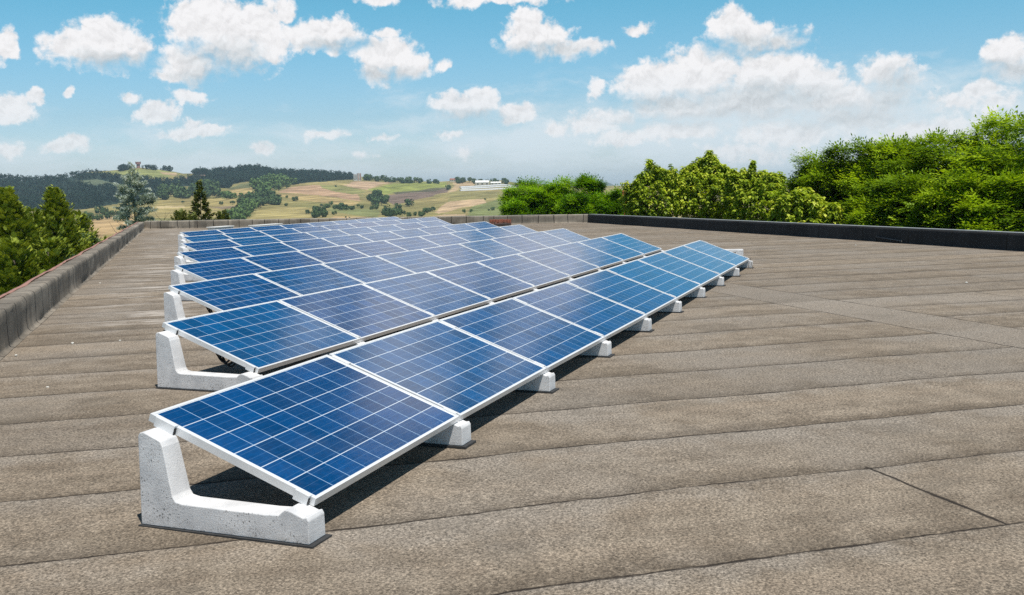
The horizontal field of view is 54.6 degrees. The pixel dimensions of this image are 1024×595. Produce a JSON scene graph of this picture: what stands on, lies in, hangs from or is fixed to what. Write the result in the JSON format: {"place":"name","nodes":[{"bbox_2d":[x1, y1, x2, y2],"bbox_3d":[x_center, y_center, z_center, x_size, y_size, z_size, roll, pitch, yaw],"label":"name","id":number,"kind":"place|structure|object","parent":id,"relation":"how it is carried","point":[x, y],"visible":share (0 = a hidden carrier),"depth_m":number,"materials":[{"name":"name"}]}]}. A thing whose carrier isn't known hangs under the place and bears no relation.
{"place":"outdoors","nodes":[
{"label":"outdoors","id":0,"kind":"place"},
{"bbox_2d":[0,168,818,239],"bbox_3d":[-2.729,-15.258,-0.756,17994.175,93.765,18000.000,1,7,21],"label":"terrain","id":1,"kind":"structure","parent":0,"point":[452,201],"depth_m":1502.16,"materials":[{"name":"plant"}]},
{"bbox_2d":[0,231,45,294],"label":"conifer","id":2,"kind":"object","parent":1,"relation":"on","point":[18,267],"visible":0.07,"depth_m":19.47,"materials":[{"name":"green plant"}]},
{"bbox_2d":[0,185,58,263],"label":"conifer","id":3,"kind":"object","parent":1,"relation":"on","point":[14,217],"visible":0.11,"depth_m":24.74,"materials":[{"name":"green plant"}]},
{"bbox_2d":[17,206,76,253],"bbox_3d":[-13.413,2.075,28.432,5.083,9.493,4.788,-4,7,-26],"label":"conifer","id":4,"kind":"object","parent":1,"relation":"on","point":[37,215],"depth_m":27.78,"materials":[{"name":"green plant"}]},
{"bbox_2d":[24,236,73,281],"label":"conifer","id":5,"kind":"object","parent":1,"relation":"on","point":[47,257],"visible":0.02,"depth_m":24.28,"materials":[{"name":"green plant"}]},
{"bbox_2d":[33,185,95,253],"bbox_3d":[-14.011,1.489,31.239,7.230,10.070,6.872,0,6,12],"label":"conifer","id":6,"kind":"object","parent":1,"relation":"on","point":[54,197],"visible":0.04,"depth_m":30.64,"materials":[{"name":"green plant"}]},
{"bbox_2d":[70,209,106,241],"bbox_3d":[-14.579,1.567,34.358,4.201,9.256,3.961,-5,7,-32],"label":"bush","id":7,"kind":"object","parent":1,"relation":"on","point":[85,223],"visible":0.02,"depth_m":33.85,"materials":[{"name":"green plant"}]},
{"bbox_2d":[112,162,157,229],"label":"blue cedar","id":8,"kind":"object","parent":1,"relation":"on","point":[133,180],"visible":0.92,"depth_m":57.42,"materials":[{"name":"green plant"}]},
{"bbox_2d":[0,163,352,209],"bbox_3d":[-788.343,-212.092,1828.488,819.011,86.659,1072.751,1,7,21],"label":"woods","id":9,"kind":"object","parent":1,"relation":"on","point":[227,176],"visible":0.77,"depth_m":1867.39,"materials":[{"name":"green plant"}]},
{"bbox_2d":[188,179,214,219],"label":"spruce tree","id":10,"kind":"object","parent":1,"relation":"on","point":[196,205],"visible":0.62,"depth_m":58.76,"materials":[{"name":"green plant"}]},
{"bbox_2d":[499,197,531,214],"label":"young locust tree","id":11,"kind":"object","parent":1,"relation":"on","point":[517,207],"visible":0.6,"depth_m":48.52,"materials":[{"name":"green plant"}]},
{"bbox_2d":[495,175,556,214],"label":"young locust tree","id":12,"kind":"object","parent":1,"relation":"on","point":[529,197],"visible":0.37,"depth_m":51.03,"materials":[{"name":"green plant"}]},
{"bbox_2d":[527,174,585,214],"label":"young locust tree","id":13,"kind":"object","parent":1,"relation":"on","point":[562,187],"visible":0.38,"depth_m":51.02,"materials":[{"name":"green plant"}]},
{"bbox_2d":[551,191,599,214],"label":"young locust tree","id":14,"kind":"object","parent":1,"relation":"on","point":[575,204],"visible":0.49,"depth_m":48.02,"materials":[{"name":"green plant"}]},
{"bbox_2d":[572,172,606,213],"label":"young locust tree","id":15,"kind":"object","parent":1,"relation":"on","point":[587,183],"visible":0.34,"depth_m":50.20,"materials":[{"name":"green plant"}]},
{"bbox_2d":[582,190,622,214],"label":"young locust tree","id":16,"kind":"object","parent":1,"relation":"on","point":[601,206],"visible":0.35,"depth_m":48.85,"materials":[{"name":"green plant"}]},
{"bbox_2d":[600,183,629,214],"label":"young locust tree","id":17,"kind":"object","parent":1,"relation":"on","point":[616,193],"visible":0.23,"depth_m":48.98,"materials":[{"name":"green plant"}]},
{"bbox_2d":[617,158,694,217],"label":"pale leaved tree","id":18,"kind":"object","parent":1,"relation":"on","point":[668,185],"visible":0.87,"depth_m":43.83,"materials":[{"name":"green plant"}]},
{"bbox_2d":[678,150,734,218],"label":"pale leaved tree","id":19,"kind":"object","parent":1,"relation":"on","point":[708,169],"visible":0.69,"depth_m":44.05,"materials":[{"name":"green plant"}]},
{"bbox_2d":[721,159,788,220],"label":"pale leaved tree","id":20,"kind":"object","parent":1,"relation":"on","point":[749,187],"visible":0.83,"depth_m":41.82,"materials":[{"name":"green plant"}]},
{"bbox_2d":[767,186,844,224],"bbox_3d":[9.635,1.111,32.652,2.514,9.500,2.258,1,7,21],"label":"pale leaved tree","id":21,"kind":"object","parent":1,"relation":"on","point":[808,206],"visible":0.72,"depth_m":31.64,"materials":[{"name":"green plant"}]},
{"bbox_2d":[767,154,853,212],"bbox_3d":[10.901,0.201,35.477,3.714,10.637,3.458,1,7,21],"label":"locust tree","id":22,"kind":"object","parent":1,"relation":"on","point":[789,185],"visible":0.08,"depth_m":34.85,"materials":[{"name":"green plant"}]},
{"bbox_2d":[785,137,887,223],"bbox_3d":[11.649,0.044,34.398,4.648,11.153,4.627,-6,8,-38],"label":"locust tree","id":23,"kind":"object","parent":1,"relation":"on","point":[812,179],"visible":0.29,"depth_m":33.16,"materials":[{"name":"green plant"}]},
{"bbox_2d":[803,132,952,224],"bbox_3d":[12.767,0.123,33.068,5.329,11.238,5.060,-4,7,-25],"label":"locust tree","id":24,"kind":"object","parent":1,"relation":"on","point":[891,148],"visible":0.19,"depth_m":32.08,"materials":[{"name":"green plant"}]},
{"bbox_2d":[837,172,951,226],"bbox_3d":[11.508,1.100,30.528,3.857,9.906,4.018,-5,7,-32],"label":"locust tree","id":25,"kind":"object","parent":1,"relation":"on","point":[862,200],"visible":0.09,"depth_m":30.06,"materials":[{"name":"green plant"}]},
{"bbox_2d":[849,164,1021,229],"bbox_3d":[12.025,1.201,28.650,4.576,10.092,4.484,1,7,21],"label":"locust tree","id":26,"kind":"object","parent":1,"relation":"on","point":[893,194],"visible":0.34,"depth_m":28.19,"materials":[{"name":"green plant"}]},
{"bbox_2d":[859,127,1022,194],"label":"locust tree","id":27,"kind":"object","parent":1,"relation":"on","point":[943,139],"visible":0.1,"depth_m":30.34,"materials":[{"name":"green plant"}]},
{"bbox_2d":[889,161,1023,231],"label":"locust tree","id":28,"kind":"object","parent":1,"relation":"on","point":[986,205],"visible":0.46,"depth_m":25.49,"materials":[{"name":"green plant"}]},
{"bbox_2d":[904,110,1023,221],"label":"locust tree","id":29,"kind":"object","parent":1,"relation":"on","point":[988,132],"visible":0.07,"depth_m":29.50,"materials":[{"name":"green plant"}]},
{"bbox_2d":[924,104,1023,229],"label":"locust tree","id":30,"kind":"object","parent":1,"relation":"on","point":[986,162],"visible":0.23,"depth_m":26.52,"materials":[{"name":"green plant"}]},
{"bbox_2d":[0,223,1023,594],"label":"roof","id":31,"kind":"structure","parent":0,"point":[796,415],"depth_m":5.78,"materials":[{"name":"asphalt"}]},
{"bbox_2d":[0,222,144,359],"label":"parapet wall","id":32,"kind":"structure","parent":31,"relation":"on","point":[28,307],"depth_m":14.23,"materials":[{"name":"grey concrete"}]},
{"bbox_2d":[164,287,185,330],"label":"ballast block","id":33,"kind":"structure","parent":31,"relation":"on","point":[173,308],"depth_m":11.52,"materials":[{"name":"white concrete"}]},
{"bbox_2d":[168,273,299,311],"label":"solar panel","id":34,"kind":"object","parent":33,"relation":"on","point":[225,293],"visible":0.77,"depth_m":12.18,"materials":[{"name":"glass"}]},
{"bbox_2d":[171,266,192,300],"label":"ballast block","id":35,"kind":"structure","parent":31,"relation":"on","point":[177,275],"depth_m":14.94,"materials":[{"name":"white concrete"}]},
{"bbox_2d":[174,257,269,280],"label":"solar panel","id":36,"kind":"object","parent":35,"relation":"on","point":[210,270],"visible":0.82,"depth_m":15.66,"materials":[{"name":"glass"}]},
{"bbox_2d":[178,244,194,263],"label":"ballast block","id":37,"kind":"structure","parent":31,"relation":"on","point":[182,248],"depth_m":21.81,"materials":[{"name":"white concrete"}]},
{"bbox_2d":[180,239,240,250],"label":"solar panel","id":38,"kind":"object","parent":37,"relation":"on","point":[204,245],"visible":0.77,"depth_m":22.58,"materials":[{"name":"glass"}]},
{"bbox_2d":[156,324,262,391],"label":"ballast block","id":39,"kind":"structure","parent":31,"relation":"on","point":[174,372],"depth_m":8.11,"materials":[{"name":"white concrete"}]},
{"bbox_2d":[138,415,331,548],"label":"ballast block","id":40,"kind":"structure","parent":31,"relation":"on","point":[170,500],"depth_m":4.72,"materials":[{"name":"white concrete"}]},
{"bbox_2d":[149,355,458,505],"bbox_3d":[-1.061,0.671,5.519,0.990,0.040,1.650,23,15,17],"label":"solar panel","id":41,"kind":"object","parent":40,"relation":"on","point":[321,428],"visible":1,"depth_m":5.33,"materials":[{"name":"glass"}]},
{"bbox_2d":[279,301,364,356],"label":"ballast block","id":42,"kind":"structure","parent":31,"relation":"on","point":[332,351],"depth_m":9.54,"materials":[{"name":"white concrete"}]},
{"bbox_2d":[162,300,360,372],"bbox_3d":[-2.186,0.319,8.886,0.990,0.040,1.650,23,14,17],"label":"solar panel","id":43,"kind":"object","parent":42,"relation":"on","point":[265,336],"visible":1,"depth_m":8.75,"materials":[{"name":"glass"}]},
{"bbox_2d":[278,284,434,341],"bbox_3d":[-1.590,0.134,10.435,0.990,0.041,1.650,23,14,17],"label":"solar panel","id":44,"kind":"object","parent":42,"relation":"on","point":[363,312],"visible":0.97,"depth_m":10.34,"materials":[{"name":"glass"}]},
{"bbox_2d":[144,214,587,228],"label":"parapet wall","id":45,"kind":"structure","parent":31,"relation":"on","point":[515,219],"depth_m":46.35,"materials":[{"name":"concrete"}]},
{"bbox_2d":[331,355,475,448],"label":"ballast block","id":46,"kind":"structure","parent":31,"relation":"on","point":[457,435],"depth_m":6.12,"materials":[{"name":"white concrete"}]},
{"bbox_2d":[329,320,546,420],"bbox_3d":[-0.465,0.475,7.069,0.990,0.041,1.650,23,14,17],"label":"solar panel","id":47,"kind":"object","parent":46,"relation":"on","point":[463,374],"visible":0.98,"depth_m":6.94,"materials":[{"name":"glass"}]},
{"bbox_2d":[428,272,493,313],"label":"ballast block","id":48,"kind":"structure","parent":31,"relation":"on","point":[471,308],"depth_m":12.64,"materials":[{"name":"white concrete"}]},
{"bbox_2d":[362,271,491,318],"bbox_3d":[-0.995,-0.049,11.984,0.990,0.040,1.650,23,14,17],"label":"solar panel","id":49,"kind":"object","parent":48,"relation":"on","point":[437,296],"visible":0.98,"depth_m":11.91,"materials":[{"name":"glass"}]},
{"bbox_2d":[441,321,558,393],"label":"ballast block","id":50,"kind":"structure","parent":31,"relation":"on","point":[544,382],"depth_m":7.67,"materials":[{"name":"white concrete"}]},
{"bbox_2d":[477,262,538,298],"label":"ballast block","id":51,"kind":"structure","parent":31,"relation":"on","point":[520,293],"depth_m":14.18,"materials":[{"name":"white concrete"}]},
{"bbox_2d":[426,262,535,301],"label":"solar panel","id":52,"kind":"object","parent":51,"relation":"on","point":[484,280],"visible":0.97,"depth_m":13.47,"materials":[{"name":"glass"}]},
{"bbox_2d":[518,254,572,287],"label":"ballast block","id":53,"kind":"structure","parent":31,"relation":"on","point":[557,282],"depth_m":15.74,"materials":[{"name":"white concrete"}]},
{"bbox_2d":[476,254,570,288],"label":"solar panel","id":54,"kind":"object","parent":53,"relation":"on","point":[526,270],"visible":0.98,"depth_m":15.03,"materials":[{"name":"glass"}]},
{"bbox_2d":[515,298,614,357],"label":"ballast block","id":55,"kind":"structure","parent":31,"relation":"on","point":[602,349],"depth_m":9.22,"materials":[{"name":"white concrete"}]},
{"bbox_2d":[439,298,604,371],"bbox_3d":[0.131,0.292,8.619,0.990,0.041,1.650,23,14,17],"label":"solar panel","id":56,"kind":"object","parent":55,"relation":"on","point":[532,334],"visible":0.99,"depth_m":8.52,"materials":[{"name":"glass"}]},
{"bbox_2d":[552,248,600,277],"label":"ballast block","id":57,"kind":"structure","parent":31,"relation":"on","point":[586,273],"depth_m":17.29,"materials":[{"name":"white concrete"}]},
{"bbox_2d":[517,247,599,277],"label":"solar panel","id":58,"kind":"object","parent":57,"relation":"on","point":[571,266],"visible":0.98,"depth_m":16.58,"materials":[{"name":"glass"}]},
{"bbox_2d":[549,242,623,268],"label":"solar panel","id":59,"kind":"object","parent":57,"relation":"on","point":[588,254],"visible":0.98,"depth_m":18.13,"materials":[{"name":"glass"}]},
{"bbox_2d":[567,282,653,332],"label":"ballast block","id":60,"kind":"structure","parent":31,"relation":"on","point":[644,325],"depth_m":10.77,"materials":[{"name":"white concrete"}]},
{"bbox_2d":[513,282,645,339],"bbox_3d":[0.726,0.113,10.169,0.990,0.041,1.650,23,14,17],"label":"solar panel","id":61,"kind":"object","parent":60,"relation":"on","point":[587,310],"visible":0.95,"depth_m":10.09,"materials":[{"name":"glass"}]},
{"bbox_2d":[604,238,646,261],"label":"ballast block","id":62,"kind":"structure","parent":31,"relation":"on","point":[635,258],"depth_m":20.36,"materials":[{"name":"white concrete"}]},
{"bbox_2d":[579,237,643,261],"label":"solar panel","id":63,"kind":"object","parent":62,"relation":"on","point":[624,253],"visible":0.98,"depth_m":19.68,"materials":[{"name":"glass"}]},
{"bbox_2d":[602,233,661,255],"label":"solar panel","id":64,"kind":"object","parent":62,"relation":"on","point":[644,248],"visible":0.97,"depth_m":21.26,"materials":[{"name":"glass"}]},
{"bbox_2d":[608,270,683,312],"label":"ballast block","id":65,"kind":"structure","parent":31,"relation":"on","point":[675,307],"depth_m":12.32,"materials":[{"name":"white concrete"}]},
{"bbox_2d":[566,270,676,317],"bbox_3d":[1.322,-0.068,11.718,0.990,0.041,1.650,23,14,17],"label":"solar panel","id":66,"kind":"object","parent":65,"relation":"on","point":[627,292],"visible":0.96,"depth_m":11.64,"materials":[{"name":"glass"}]},
{"bbox_2d":[639,260,706,297],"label":"ballast block","id":67,"kind":"structure","parent":31,"relation":"on","point":[699,292],"depth_m":13.86,"materials":[{"name":"white concrete"}]},
{"bbox_2d":[605,260,700,300],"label":"solar panel","id":68,"kind":"object","parent":67,"relation":"on","point":[659,279],"visible":0.98,"depth_m":13.21,"materials":[{"name":"glass"}]},
{"bbox_2d":[637,252,720,286],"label":"solar panel","id":69,"kind":"object","parent":67,"relation":"on","point":[702,276],"visible":0.96,"depth_m":14.77,"materials":[{"name":"glass"}]},
{"bbox_2d":[664,252,725,285],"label":"ballast block","id":70,"kind":"structure","parent":31,"relation":"on","point":[718,281],"depth_m":15.41,"materials":[{"name":"white concrete"}]},
{"bbox_2d":[663,245,735,275],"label":"solar panel","id":71,"kind":"object","parent":70,"relation":"on","point":[703,260],"visible":0.97,"depth_m":16.31,"materials":[{"name":"glass"}]},
{"bbox_2d":[686,246,740,276],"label":"ballast block","id":72,"kind":"structure","parent":31,"relation":"on","point":[734,272],"depth_m":16.96,"materials":[{"name":"white concrete"}]},
{"bbox_2d":[683,240,748,266],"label":"solar panel","id":73,"kind":"object","parent":72,"relation":"on","point":[737,260],"visible":0.95,"depth_m":17.89,"materials":[{"name":"glass"}]},
{"bbox_2d":[587,214,1023,251],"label":"parapet wall","id":74,"kind":"structure","parent":31,"relation":"on","point":[997,240],"depth_m":27.02,"materials":[{"name":"grey concrete"}]},
{"bbox_3d":[-5.670,-1.286,24.873,0.982,0.528,0.170,1,7,21],"label":"ballast block","id":75,"kind":"object","parent":31,"relation":"on","visible":0},
{"bbox_2d":[229,236,281,245],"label":"solar panel","id":76,"kind":"object","parent":75,"relation":"on","point":[254,240],"visible":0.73,"depth_m":24.15,"materials":[{"name":"glass"}]},
{"bbox_3d":[-5.074,-1.470,26.422,0.982,0.528,0.170,1,7,21],"label":"ballast block","id":77,"kind":"object","parent":31,"relation":"on","visible":0},
{"bbox_2d":[269,232,316,241],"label":"solar panel","id":78,"kind":"object","parent":77,"relation":"on","point":[292,237],"visible":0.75,"depth_m":25.70,"materials":[{"name":"glass"}]},
{"bbox_2d":[0,0,1023,186],"label":"sky","id":79,"kind":"structure","parent":0,"point":[441,90],"materials":[{"name":"blue"}]},
{"bbox_3d":[-2.965,-0.042,13.030,0.982,0.528,0.170,1,7,21],"label":"ballast block","id":80,"kind":"object","parent":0,"visible":0},
{"bbox_2d":[254,264,363,294],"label":"solar panel","id":81,"kind":"object","parent":80,"relation":"on","point":[308,279],"visible":0.83,"depth_m":13.78,"materials":[{"name":"glass"}]},
{"bbox_3d":[-2.369,-0.225,14.580,0.982,0.528,0.170,1,7,21],"label":"ballast block","id":82,"kind":"object","parent":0,"visible":0},
{"bbox_2d":[321,256,414,282],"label":"solar panel","id":83,"kind":"object","parent":82,"relation":"on","point":[369,269],"visible":0.78,"depth_m":15.34,"materials":[{"name":"glass"}]},
{"bbox_3d":[-1.178,-0.592,17.679,0.982,0.528,0.170,1,7,21],"label":"ballast block","id":84,"kind":"object","parent":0,"visible":0},
{"bbox_2d":[376,249,456,272],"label":"solar panel","id":85,"kind":"object","parent":84,"relation":"on","point":[417,260],"visible":0.81,"depth_m":16.90,"materials":[{"name":"glass"}]},
{"bbox_3d":[-0.582,-0.775,19.228,0.982,0.528,0.170,1,7,21],"label":"ballast block","id":86,"kind":"object","parent":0,"visible":0},
{"bbox_2d":[421,244,491,264],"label":"solar panel","id":87,"kind":"object","parent":86,"relation":"on","point":[458,254],"visible":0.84,"depth_m":18.45,"materials":[{"name":"glass"}]},
{"bbox_2d":[458,239,522,257],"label":"solar panel","id":88,"kind":"object","parent":86,"relation":"on","point":[491,248],"visible":0.81,"depth_m":20.00,"materials":[{"name":"glass"}]},
{"bbox_3d":[0.609,-1.142,22.327,0.982,0.528,0.170,1,7,21],"label":"ballast block","id":89,"kind":"object","parent":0,"visible":0},
{"bbox_2d":[493,235,547,251],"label":"solar panel","id":90,"kind":"object","parent":89,"relation":"on","point":[520,243],"visible":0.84,"depth_m":21.55,"materials":[{"name":"glass"}]},
{"bbox_3d":[1.205,-1.325,23.876,0.982,0.528,0.170,1,7,21],"label":"ballast block","id":91,"kind":"object","parent":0,"visible":0},
{"bbox_2d":[520,231,570,246],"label":"solar panel","id":92,"kind":"object","parent":91,"relation":"on","point":[544,238],"visible":0.79,"depth_m":23.11,"materials":[{"name":"glass"}]},
{"bbox_2d":[543,228,589,242],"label":"solar panel","id":93,"kind":"object","parent":91,"relation":"on","point":[567,235],"visible":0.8,"depth_m":24.68,"materials":[{"name":"glass"}]},
{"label":"ballast block","id":94,"kind":"object","parent":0,"visible":0},
{"bbox_2d":[241,251,322,270],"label":"solar panel","id":95,"kind":"object","parent":94,"relation":"on","point":[279,261],"visible":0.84,"depth_m":17.25,"materials":[{"name":"glass"}]},
{"bbox_2d":[298,245,368,262],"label":"solar panel","id":96,"kind":"object","parent":94,"relation":"on","point":[332,254],"visible":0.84,"depth_m":18.79,"materials":[{"name":"glass"}]},
{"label":"ballast block","id":97,"kind":"object","parent":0,"visible":0},
{"bbox_2d":[344,240,407,255],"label":"solar panel","id":98,"kind":"object","parent":97,"relation":"on","point":[375,248],"visible":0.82,"depth_m":20.34,"materials":[{"name":"glass"}]},
{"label":"ballast block","id":99,"kind":"object","parent":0,"visible":0},
{"bbox_2d":[384,236,439,250],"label":"solar panel","id":100,"kind":"object","parent":99,"relation":"on","point":[412,243],"visible":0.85,"depth_m":21.90,"materials":[{"name":"glass"}]},
{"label":"ballast block","id":101,"kind":"object","parent":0,"visible":0},
{"bbox_2d":[418,233,469,245],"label":"solar panel","id":102,"kind":"object","parent":101,"relation":"on","point":[443,239],"visible":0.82,"depth_m":23.44,"materials":[{"name":"glass"}]},
{"bbox_2d":[450,230,493,241],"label":"solar panel","id":103,"kind":"object","parent":101,"relation":"on","point":[472,235],"visible":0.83,"depth_m":25.00,"materials":[{"name":"glass"}]},
{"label":"ballast block","id":104,"kind":"object","parent":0,"visible":0},
{"bbox_2d":[476,227,517,237],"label":"solar panel","id":105,"kind":"object","parent":104,"relation":"on","point":[496,232],"visible":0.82,"depth_m":26.58,"materials":[{"name":"glass"}]},
{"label":"ballast block","id":106,"kind":"object","parent":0,"visible":0},
{"bbox_2d":[177,247,251,262],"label":"solar panel","id":107,"kind":"object","parent":106,"relation":"on","point":[196,256],"visible":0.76,"depth_m":19.10,"materials":[{"name":"glass"}]},
{"bbox_2d":[234,242,297,255],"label":"solar panel","id":108,"kind":"object","parent":106,"relation":"on","point":[265,248],"visible":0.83,"depth_m":20.67,"materials":[{"name":"glass"}]},
{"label":"ballast block","id":109,"kind":"object","parent":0,"visible":0},
{"bbox_2d":[282,238,338,249],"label":"solar panel","id":110,"kind":"object","parent":109,"relation":"on","point":[305,244],"visible":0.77,"depth_m":22.23,"materials":[{"name":"glass"}]},
{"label":"ballast block","id":111,"kind":"object","parent":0,"visible":0},
{"bbox_2d":[324,234,373,245],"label":"solar panel","id":112,"kind":"object","parent":111,"relation":"on","point":[346,239],"visible":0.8,"depth_m":23.79,"materials":[{"name":"glass"}]},
{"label":"ballast block","id":113,"kind":"object","parent":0,"visible":0},
{"bbox_2d":[357,231,403,240],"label":"solar panel","id":114,"kind":"object","parent":113,"relation":"on","point":[381,236],"visible":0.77,"depth_m":25.33,"materials":[{"name":"glass"}]},
{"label":"ballast block","id":115,"kind":"object","parent":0,"visible":0},
{"bbox_2d":[181,234,232,241],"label":"solar panel","id":116,"kind":"object","parent":115,"relation":"on","point":[212,237],"visible":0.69,"depth_m":26.00,"materials":[{"name":"glass"}]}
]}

